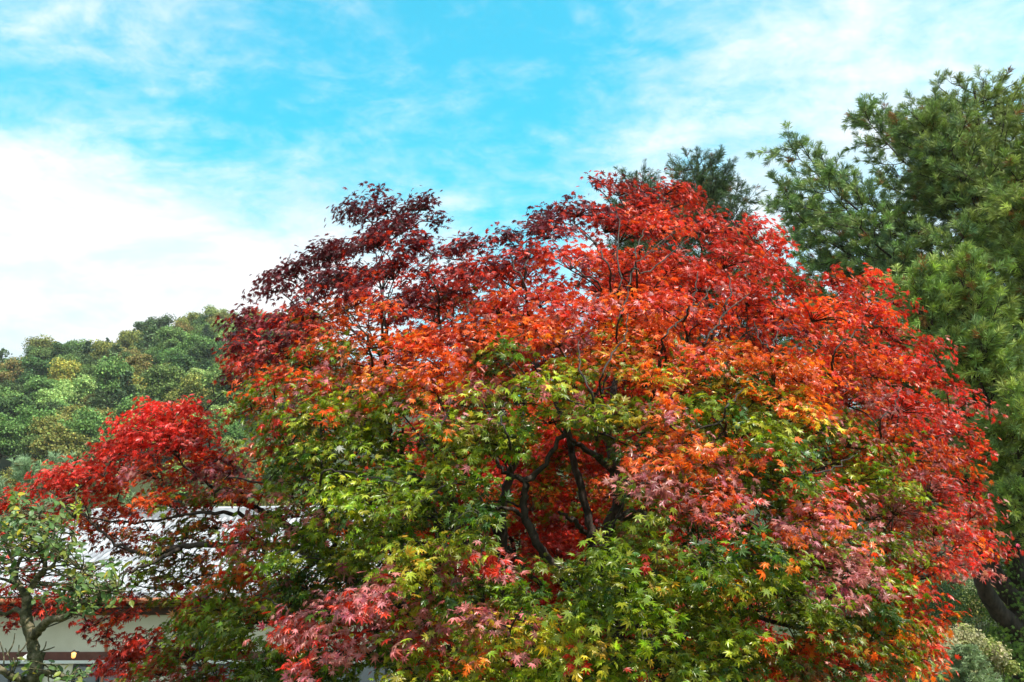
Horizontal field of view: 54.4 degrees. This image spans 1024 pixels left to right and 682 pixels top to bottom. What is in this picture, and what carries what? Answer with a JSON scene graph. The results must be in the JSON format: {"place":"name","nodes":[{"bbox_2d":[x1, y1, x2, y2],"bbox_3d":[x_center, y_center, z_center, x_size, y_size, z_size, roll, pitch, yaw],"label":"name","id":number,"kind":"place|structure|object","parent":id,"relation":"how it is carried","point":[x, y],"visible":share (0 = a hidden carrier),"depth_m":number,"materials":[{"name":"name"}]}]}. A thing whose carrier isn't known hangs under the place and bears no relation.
{"place":"outdoors","nodes":[
{"label":"outdoors","id":0,"kind":"place"},
{"bbox_2d":[0,449,141,539],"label":"tree","id":1,"kind":"object","parent":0,"point":[23,464],"visible":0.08,"depth_m":44.58,"materials":[{"name":"green plant"}]},
{"bbox_2d":[0,505,498,681],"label":"tiled house","id":2,"kind":"structure","parent":0,"point":[63,639],"depth_m":30.03,"materials":[{"name":"tile"}]},
{"bbox_2d":[0,664,43,681],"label":"window","id":3,"kind":"structure","parent":2,"relation":"in","point":[18,669],"depth_m":29.77,"materials":[{"name":"grey glass"}]},
{"bbox_2d":[71,664,124,681],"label":"window","id":4,"kind":"structure","parent":2,"relation":"in","point":[89,679],"depth_m":29.57,"materials":[{"name":"grey glass"}]},
{"bbox_2d":[188,664,240,679],"bbox_3d":[-8.602,10.136,29.235,1.970,1.240,0.102,-1,-19,4],"label":"window","id":5,"kind":"structure","parent":2,"relation":"in","point":[225,666],"depth_m":29.37,"materials":[{"name":"grey glass"}]},
{"bbox_2d":[324,664,387,681],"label":"window","id":6,"kind":"structure","parent":2,"relation":"in","point":[364,676],"depth_m":29.05,"materials":[{"name":"grey glass"}]},
{"bbox_2d":[0,341,1009,681],"bbox_3d":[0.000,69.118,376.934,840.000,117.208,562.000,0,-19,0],"label":"hill","id":7,"kind":"structure","parent":0,"point":[6,463],"depth_m":159.71,"materials":[{"name":"green plant"}]},
{"bbox_2d":[0,348,12,363],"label":"hillside tree","id":8,"kind":"object","parent":7,"relation":"on","point":[2,351],"visible":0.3,"depth_m":332.84,"materials":[{"name":"green plant"}]},
{"bbox_2d":[0,370,14,383],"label":"hillside tree","id":9,"kind":"object","parent":7,"relation":"on","point":[4,376],"visible":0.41,"depth_m":264.14,"materials":[{"name":"brown plant"}]},
{"bbox_2d":[0,467,19,490],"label":"hillside tree","id":10,"kind":"object","parent":7,"relation":"on","point":[9,473],"visible":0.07,"depth_m":146.62,"materials":[{"name":"green plant"}]},
{"bbox_2d":[0,412,26,458],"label":"hillside tree","id":11,"kind":"object","parent":7,"relation":"on","point":[8,430],"visible":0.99,"depth_m":174.33,"materials":[{"name":"green plant"}]},
{"bbox_2d":[0,385,27,400],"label":"hillside tree","id":12,"kind":"object","parent":7,"relation":"on","point":[9,394],"visible":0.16,"depth_m":203.88,"materials":[{"name":"green plant"}]},
{"bbox_2d":[0,380,29,396],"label":"hillside tree","id":13,"kind":"object","parent":7,"relation":"on","point":[17,387],"visible":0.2,"depth_m":226.51,"materials":[{"name":"green plant"}]},
{"bbox_2d":[0,395,33,456],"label":"hillside tree","id":14,"kind":"object","parent":7,"relation":"on","point":[7,406],"visible":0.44,"depth_m":194.97,"materials":[{"name":"green plant"}]},
{"bbox_2d":[0,356,38,383],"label":"hillside tree","id":15,"kind":"object","parent":7,"relation":"on","point":[14,366],"visible":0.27,"depth_m":275.80,"materials":[{"name":"brown plant"}]},
{"bbox_2d":[14,434,49,465],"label":"hillside tree","id":16,"kind":"object","parent":7,"relation":"on","point":[25,441],"visible":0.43,"depth_m":169.15,"materials":[{"name":"green plant"}]},
{"bbox_2d":[15,355,53,386],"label":"hillside tree","id":17,"kind":"object","parent":7,"relation":"on","point":[33,367],"visible":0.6,"depth_m":262.04,"materials":[{"name":"green plant"}]},
{"bbox_2d":[12,403,61,443],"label":"hillside tree","id":18,"kind":"object","parent":7,"relation":"on","point":[28,413],"visible":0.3,"depth_m":180.72,"materials":[{"name":"green plant"}]},
{"bbox_2d":[26,346,54,359],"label":"hillside tree","id":19,"kind":"object","parent":7,"relation":"on","point":[43,353],"visible":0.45,"depth_m":292.74,"materials":[{"name":"green plant"}]},
{"bbox_2d":[22,375,59,401],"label":"hillside tree","id":20,"kind":"object","parent":7,"relation":"on","point":[36,384],"visible":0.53,"depth_m":226.94,"materials":[{"name":"green plant"}]},
{"bbox_2d":[21,333,61,356],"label":"hillside tree","id":21,"kind":"object","parent":7,"relation":"on","point":[46,341],"visible":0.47,"depth_m":339.85,"materials":[{"name":"green plant"}]},
{"bbox_2d":[30,400,65,414],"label":"hillside tree","id":22,"kind":"object","parent":7,"relation":"on","point":[39,406],"visible":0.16,"depth_m":197.34,"materials":[{"name":"green plant"}]},
{"bbox_2d":[25,413,74,447],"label":"hillside tree","id":23,"kind":"object","parent":7,"relation":"on","point":[40,422],"visible":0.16,"depth_m":173.28,"materials":[{"name":"green plant"}]},
{"bbox_2d":[34,388,78,405],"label":"hillside tree","id":24,"kind":"object","parent":7,"relation":"on","point":[48,395],"visible":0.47,"depth_m":215.16,"materials":[{"name":"green plant"}]},
{"bbox_2d":[27,422,91,463],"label":"hillside tree","id":25,"kind":"object","parent":7,"relation":"on","point":[55,440],"visible":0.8,"depth_m":163.19,"materials":[{"name":"green plant"}]},
{"bbox_2d":[47,342,80,360],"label":"hillside tree","id":26,"kind":"object","parent":7,"relation":"on","point":[58,348],"visible":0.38,"depth_m":293.04,"materials":[{"name":"green plant"}]},
{"bbox_2d":[47,357,83,381],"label":"hillside tree","id":27,"kind":"object","parent":7,"relation":"on","point":[66,369],"visible":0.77,"depth_m":247.90,"materials":[{"name":"yellow plant"}]},
{"bbox_2d":[51,353,84,367],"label":"hillside tree","id":28,"kind":"object","parent":7,"relation":"on","point":[67,357],"visible":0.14,"depth_m":267.76,"materials":[{"name":"green plant"}]},
{"bbox_2d":[51,404,87,420],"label":"hillside tree","id":29,"kind":"object","parent":7,"relation":"on","point":[70,409],"visible":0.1,"depth_m":186.99,"materials":[{"name":"green plant"}]},
{"bbox_2d":[51,374,97,405],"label":"hillside tree","id":30,"kind":"object","parent":7,"relation":"on","point":[82,386],"visible":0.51,"depth_m":223.63,"materials":[{"name":"green plant"}]},
{"bbox_2d":[63,338,90,351],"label":"hillside tree","id":31,"kind":"object","parent":7,"relation":"on","point":[80,344],"visible":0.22,"depth_m":316.60,"materials":[{"name":"green plant"}]},
{"bbox_2d":[62,350,95,375],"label":"hillside tree","id":32,"kind":"object","parent":7,"relation":"on","point":[86,359],"visible":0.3,"depth_m":274.77,"materials":[{"name":"green plant"}]},
{"bbox_2d":[54,405,119,461],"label":"hillside tree","id":33,"kind":"object","parent":7,"relation":"on","point":[88,423],"visible":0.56,"depth_m":170.66,"materials":[{"name":"green plant"}]},
{"bbox_2d":[71,362,102,397],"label":"hillside tree","id":34,"kind":"object","parent":7,"relation":"on","point":[88,369],"visible":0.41,"depth_m":252.99,"materials":[{"name":"green plant"}]},
{"bbox_2d":[79,341,96,374],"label":"hillside tree","id":35,"kind":"object","parent":7,"relation":"on","point":[86,348],"visible":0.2,"depth_m":282.97,"materials":[{"name":"green plant"}]},
{"bbox_2d":[81,394,96,405],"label":"hillside tree","id":36,"kind":"object","parent":7,"relation":"on","point":[85,401],"visible":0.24,"depth_m":221.43,"materials":[{"name":"green plant"}]},
{"bbox_2d":[73,407,119,458],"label":"hillside tree","id":37,"kind":"object","parent":7,"relation":"on","point":[108,411],"visible":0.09,"depth_m":183.78,"materials":[{"name":"green plant"}]},
{"bbox_2d":[81,339,118,364],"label":"hillside tree","id":38,"kind":"object","parent":7,"relation":"on","point":[100,347],"visible":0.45,"depth_m":292.35,"materials":[{"name":"green plant"}]},
{"bbox_2d":[86,389,118,424],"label":"hillside tree","id":39,"kind":"object","parent":7,"relation":"on","point":[98,399],"visible":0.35,"depth_m":207.34,"materials":[{"name":"green plant"}]},
{"bbox_2d":[81,434,127,463],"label":"hillside tree","id":40,"kind":"object","parent":7,"relation":"on","point":[96,440],"visible":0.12,"depth_m":156.51,"materials":[{"name":"green plant"}]},
{"bbox_2d":[96,344,126,377],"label":"hillside tree","id":41,"kind":"object","parent":7,"relation":"on","point":[113,350],"visible":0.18,"depth_m":277.60,"materials":[{"name":"green plant"}]},
{"bbox_2d":[92,353,135,409],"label":"hillside tree","id":42,"kind":"object","parent":7,"relation":"on","point":[110,370],"visible":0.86,"depth_m":217.17,"materials":[{"name":"green plant"}]},
{"bbox_2d":[108,370,138,430],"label":"hillside tree","id":43,"kind":"object","parent":7,"relation":"on","point":[126,379],"visible":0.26,"depth_m":190.87,"materials":[{"name":"green plant"}]},
{"bbox_2d":[113,328,142,348],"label":"hillside tree","id":44,"kind":"object","parent":7,"relation":"on","point":[128,338],"visible":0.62,"depth_m":313.70,"materials":[{"name":"green plant"}]},
{"bbox_2d":[117,348,139,361],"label":"hillside tree","id":45,"kind":"object","parent":7,"relation":"on","point":[133,351],"visible":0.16,"depth_m":264.98,"materials":[{"name":"green plant"}]},
{"bbox_2d":[110,392,151,455],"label":"hillside tree","id":46,"kind":"object","parent":7,"relation":"on","point":[125,407],"visible":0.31,"depth_m":180.34,"materials":[{"name":"green plant"}]},
{"bbox_2d":[120,351,145,361],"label":"hillside tree","id":47,"kind":"object","parent":7,"relation":"on","point":[126,354],"visible":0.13,"depth_m":260.58,"materials":[{"name":"green plant"}]},
{"bbox_2d":[121,383,151,400],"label":"hillside tree","id":48,"kind":"object","parent":7,"relation":"on","point":[141,391],"visible":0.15,"depth_m":198.84,"materials":[{"name":"green plant"}]},
{"bbox_2d":[122,352,152,372],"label":"hillside tree","id":49,"kind":"object","parent":7,"relation":"on","point":[140,359],"visible":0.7,"depth_m":248.11,"materials":[{"name":"plant"}]},
{"bbox_2d":[128,373,146,389],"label":"hillside tree","id":50,"kind":"object","parent":7,"relation":"on","point":[134,380],"visible":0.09,"depth_m":220.86,"materials":[{"name":"green plant"}]},
{"bbox_2d":[130,364,144,378],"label":"hillside tree","id":51,"kind":"object","parent":7,"relation":"on","point":[137,370],"visible":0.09,"depth_m":236.59,"materials":[{"name":"green plant"}]},
{"bbox_2d":[132,322,143,337],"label":"hillside tree","id":52,"kind":"object","parent":7,"relation":"on","point":[138,326],"visible":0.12,"depth_m":323.93,"materials":[{"name":"green plant"}]},
{"bbox_2d":[120,413,159,461],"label":"hillside tree","id":53,"kind":"object","parent":7,"relation":"on","point":[148,448],"visible":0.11,"depth_m":167.16,"materials":[{"name":"green plant"}]},
{"bbox_2d":[133,320,156,335],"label":"hillside tree","id":54,"kind":"object","parent":7,"relation":"on","point":[142,324],"visible":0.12,"depth_m":344.04,"materials":[{"name":"green plant"}]},
{"bbox_2d":[130,324,160,355],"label":"hillside tree","id":55,"kind":"object","parent":7,"relation":"on","point":[143,343],"visible":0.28,"depth_m":293.08,"materials":[{"name":"green plant"}]},
{"bbox_2d":[115,397,175,458],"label":"hillside tree","id":56,"kind":"object","parent":7,"relation":"on","point":[156,399],"visible":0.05,"depth_m":176.21,"materials":[{"name":"green plant"}]},
{"bbox_2d":[144,346,159,365],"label":"hillside tree","id":57,"kind":"object","parent":7,"relation":"on","point":[153,357],"visible":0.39,"depth_m":284.30,"materials":[{"name":"green plant"}]},
{"bbox_2d":[142,313,176,333],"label":"hillside tree","id":58,"kind":"object","parent":7,"relation":"on","point":[164,321],"visible":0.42,"depth_m":344.33,"materials":[{"name":"green plant"}]},
{"bbox_2d":[137,363,189,407],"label":"hillside tree","id":59,"kind":"object","parent":7,"relation":"on","point":[162,379],"visible":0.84,"depth_m":194.64,"materials":[{"name":"green plant"}]},
{"bbox_2d":[155,344,185,364],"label":"hillside tree","id":60,"kind":"object","parent":7,"relation":"on","point":[168,352],"visible":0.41,"depth_m":258.83,"materials":[{"name":"green plant"}]},
{"bbox_2d":[152,327,190,355],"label":"hillside tree","id":61,"kind":"object","parent":7,"relation":"on","point":[169,338],"visible":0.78,"depth_m":269.33,"materials":[{"name":"green plant"}]},
{"bbox_2d":[152,465,203,502],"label":"hillside tree","id":62,"kind":"object","parent":7,"relation":"on","point":[185,493],"visible":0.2,"depth_m":139.28,"materials":[{"name":"green plant"}]},
{"bbox_2d":[164,351,200,389],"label":"hillside tree","id":63,"kind":"object","parent":7,"relation":"on","point":[186,362],"visible":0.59,"depth_m":230.98,"materials":[{"name":"green plant"}]},
{"bbox_2d":[172,320,195,334],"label":"hillside tree","id":64,"kind":"object","parent":7,"relation":"on","point":[186,328],"visible":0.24,"depth_m":306.71,"materials":[{"name":"green plant"}]},
{"bbox_2d":[173,311,202,327],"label":"hillside tree","id":65,"kind":"object","parent":7,"relation":"on","point":[192,316],"visible":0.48,"depth_m":345.54,"materials":[{"name":"green plant"}]},
{"bbox_2d":[161,372,215,413],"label":"hillside tree","id":66,"kind":"object","parent":7,"relation":"on","point":[191,383],"visible":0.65,"depth_m":188.96,"materials":[{"name":"green plant"}]},
{"bbox_2d":[181,367,211,390],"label":"hillside tree","id":67,"kind":"object","parent":7,"relation":"on","point":[199,371],"visible":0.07,"depth_m":211.35,"materials":[{"name":"green plant"}]},
{"bbox_2d":[190,318,206,326],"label":"hillside tree","id":68,"kind":"object","parent":7,"relation":"on","point":[200,321],"visible":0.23,"depth_m":335.29,"materials":[{"name":"green plant"}]},
{"bbox_2d":[176,330,222,361],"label":"hillside tree","id":69,"kind":"object","parent":7,"relation":"on","point":[193,339],"visible":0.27,"depth_m":240.12,"materials":[{"name":"green plant"}]},
{"bbox_2d":[186,340,222,370],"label":"hillside tree","id":70,"kind":"object","parent":7,"relation":"on","point":[200,349],"visible":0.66,"depth_m":234.62,"materials":[{"name":"green plant"}]},
{"bbox_2d":[192,323,216,342],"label":"hillside tree","id":71,"kind":"object","parent":7,"relation":"on","point":[198,328],"visible":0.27,"depth_m":307.50,"materials":[{"name":"green plant"}]},
{"bbox_2d":[199,359,209,395],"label":"hillside tree","id":72,"kind":"object","parent":7,"relation":"on","point":[206,365],"visible":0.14,"depth_m":222.00,"materials":[{"name":"green plant"}]},
{"bbox_2d":[199,324,212,340],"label":"hillside tree","id":73,"kind":"object","parent":7,"relation":"on","point":[205,330],"visible":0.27,"depth_m":286.67,"materials":[{"name":"green plant"}]},
{"bbox_2d":[202,304,231,319],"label":"hillside tree","id":74,"kind":"object","parent":7,"relation":"on","point":[210,311],"visible":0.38,"depth_m":339.91,"materials":[{"name":"green plant"}]},
{"bbox_2d":[205,312,233,323],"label":"hillside tree","id":75,"kind":"object","parent":7,"relation":"on","point":[221,315],"visible":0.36,"depth_m":329.83,"materials":[{"name":"green plant"}]},
{"bbox_2d":[207,402,240,447],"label":"hillside tree","id":76,"kind":"object","parent":7,"relation":"on","point":[218,406],"visible":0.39,"depth_m":175.10,"materials":[{"name":"green plant"}]},
{"bbox_2d":[212,318,235,342],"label":"hillside tree","id":77,"kind":"object","parent":7,"relation":"on","point":[219,334],"visible":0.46,"depth_m":304.55,"materials":[{"name":"green plant"}]},
{"bbox_2d":[198,362,251,415],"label":"hillside tree","id":78,"kind":"object","parent":7,"relation":"on","point":[207,381],"visible":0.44,"depth_m":180.86,"materials":[{"name":"green plant"}]},
{"bbox_2d":[212,479,243,506],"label":"hillside tree","id":79,"kind":"object","parent":7,"relation":"on","point":[228,503],"visible":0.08,"depth_m":132.53,"materials":[{"name":"green plant"}]},
{"bbox_2d":[216,338,240,361],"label":"hillside tree","id":80,"kind":"object","parent":7,"relation":"on","point":[220,343],"visible":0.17,"depth_m":255.73,"materials":[{"name":"green plant"}]},
{"bbox_2d":[210,418,248,464],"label":"hillside tree","id":81,"kind":"object","parent":7,"relation":"on","point":[234,431],"visible":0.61,"depth_m":166.22,"materials":[{"name":"green plant"}]},
{"bbox_2d":[220,435,247,471],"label":"hillside tree","id":82,"kind":"object","parent":7,"relation":"on","point":[235,449],"visible":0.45,"depth_m":160.33,"materials":[{"name":"green plant"}]},
{"bbox_2d":[232,455,252,476],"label":"hillside tree","id":83,"kind":"object","parent":7,"relation":"on","point":[243,473],"visible":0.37,"depth_m":152.73,"materials":[{"name":"green plant"}]},
{"bbox_2d":[244,455,299,504],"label":"hillside tree","id":84,"kind":"object","parent":7,"relation":"on","point":[267,475],"visible":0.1,"depth_m":137.66,"materials":[{"name":"green plant"}]},
{"bbox_2d":[252,385,302,438],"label":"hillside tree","id":85,"kind":"object","parent":7,"relation":"on","point":[280,406],"visible":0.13,"depth_m":171.59,"materials":[{"name":"green plant"}]},
{"bbox_2d":[255,494,302,505],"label":"hillside tree","id":86,"kind":"object","parent":7,"relation":"on","point":[268,503],"visible":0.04,"depth_m":125.42,"materials":[{"name":"green plant"}]},
{"bbox_2d":[0,0,1023,408],"label":"sky","id":87,"kind":"structure","parent":0,"point":[157,157],"materials":[{"name":"blue"}]},
{"label":"ground","id":88,"kind":"structure","parent":0,"visible":0},
{"bbox_2d":[0,484,138,681],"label":"quince tree","id":89,"kind":"object","parent":88,"relation":"on","point":[80,586],"visible":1,"depth_m":5.23,"materials":[{"name":"green plant"}]},
{"bbox_2d":[0,167,1023,681],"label":"japanese maple","id":90,"kind":"object","parent":88,"relation":"on","point":[632,305],"visible":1,"depth_m":6.54,"materials":[{"name":"red plant"}]},
{"bbox_2d":[309,345,856,681],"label":"red maple","id":91,"kind":"object","parent":88,"relation":"on","point":[547,493],"visible":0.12,"depth_m":12.12,"materials":[{"name":"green plant"}]},
{"bbox_2d":[583,159,685,680],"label":"white pine","id":92,"kind":"object","parent":88,"relation":"on","point":[629,242],"visible":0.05,"depth_m":31.84,"materials":[{"name":"green plant"}]},
{"bbox_2d":[629,143,790,611],"bbox_3d":[5.602,2.243,27.752,5.890,16.934,5.912,0,-19,0],"label":"white pine","id":93,"kind":"object","parent":88,"relation":"on","point":[715,187],"visible":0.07,"depth_m":28.96,"materials":[{"name":"green plant"}]},
{"bbox_2d":[720,63,1023,681],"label":"white pine","id":94,"kind":"object","parent":88,"relation":"on","point":[968,162],"visible":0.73,"depth_m":20.06,"materials":[{"name":"green plant"}]},
{"bbox_2d":[972,529,1023,681],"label":"ivy","id":95,"kind":"object","parent":94,"relation":"attached to","point":[992,630],"visible":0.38,"depth_m":19.01,"materials":[{"name":"green plant"}]},
{"bbox_2d":[837,582,974,681],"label":"dark shrub","id":96,"kind":"object","parent":88,"relation":"on","point":[931,605],"visible":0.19,"depth_m":23.66,"materials":[{"name":"green plant"}]},
{"bbox_2d":[891,633,976,681],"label":"dry shrub","id":97,"kind":"object","parent":88,"relation":"on","point":[951,642],"visible":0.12,"depth_m":14.96,"materials":[{"name":"green plant"}]},
{"bbox_2d":[912,565,1004,681],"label":"dark shrub","id":98,"kind":"object","parent":88,"relation":"on","point":[954,586],"visible":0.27,"depth_m":25.00,"materials":[{"name":"green plant"}]},
{"bbox_2d":[924,622,1012,679],"bbox_3d":[7.252,5.834,16.012,1.462,2.540,1.523,4,-19,-13],"label":"dry shrub","id":99,"kind":"object","parent":88,"relation":"on","point":[974,637],"visible":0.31,"depth_m":15.96,"materials":[{"name":"green plant"}]},
{"bbox_2d":[936,643,1002,681],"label":"young spruce","id":100,"kind":"object","parent":88,"relation":"on","point":[971,660],"visible":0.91,"depth_m":13.21,"materials":[{"name":"green plant"}]},
{"bbox_2d":[932,579,1006,681],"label":"yellow green shrub","id":101,"kind":"object","parent":88,"relation":"on","point":[975,606],"visible":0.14,"depth_m":25.66,"materials":[{"name":"green plant"}]},
{"bbox_2d":[955,575,1007,676],"bbox_3d":[13.436,8.083,25.756,4.079,4.602,4.276,-6,-20,17],"label":"dark shrub","id":102,"kind":"object","parent":88,"relation":"on","point":[973,615],"visible":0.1,"depth_m":25.68,"materials":[{"name":"green plant"}]},
{"bbox_2d":[952,566,1010,667],"bbox_3d":[14.084,8.977,28.716,2.851,4.824,2.748,-8,-21,23],"label":"dark shrub","id":103,"kind":"object","parent":88,"relation":"on","point":[976,617],"visible":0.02,"depth_m":29.25,"materials":[{"name":"green plant"}]},
{"bbox_2d":[971,637,1022,681],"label":"yellow green shrub","id":104,"kind":"object","parent":88,"relation":"on","point":[1009,668],"visible":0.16,"depth_m":16.42,"materials":[{"name":"green plant"}]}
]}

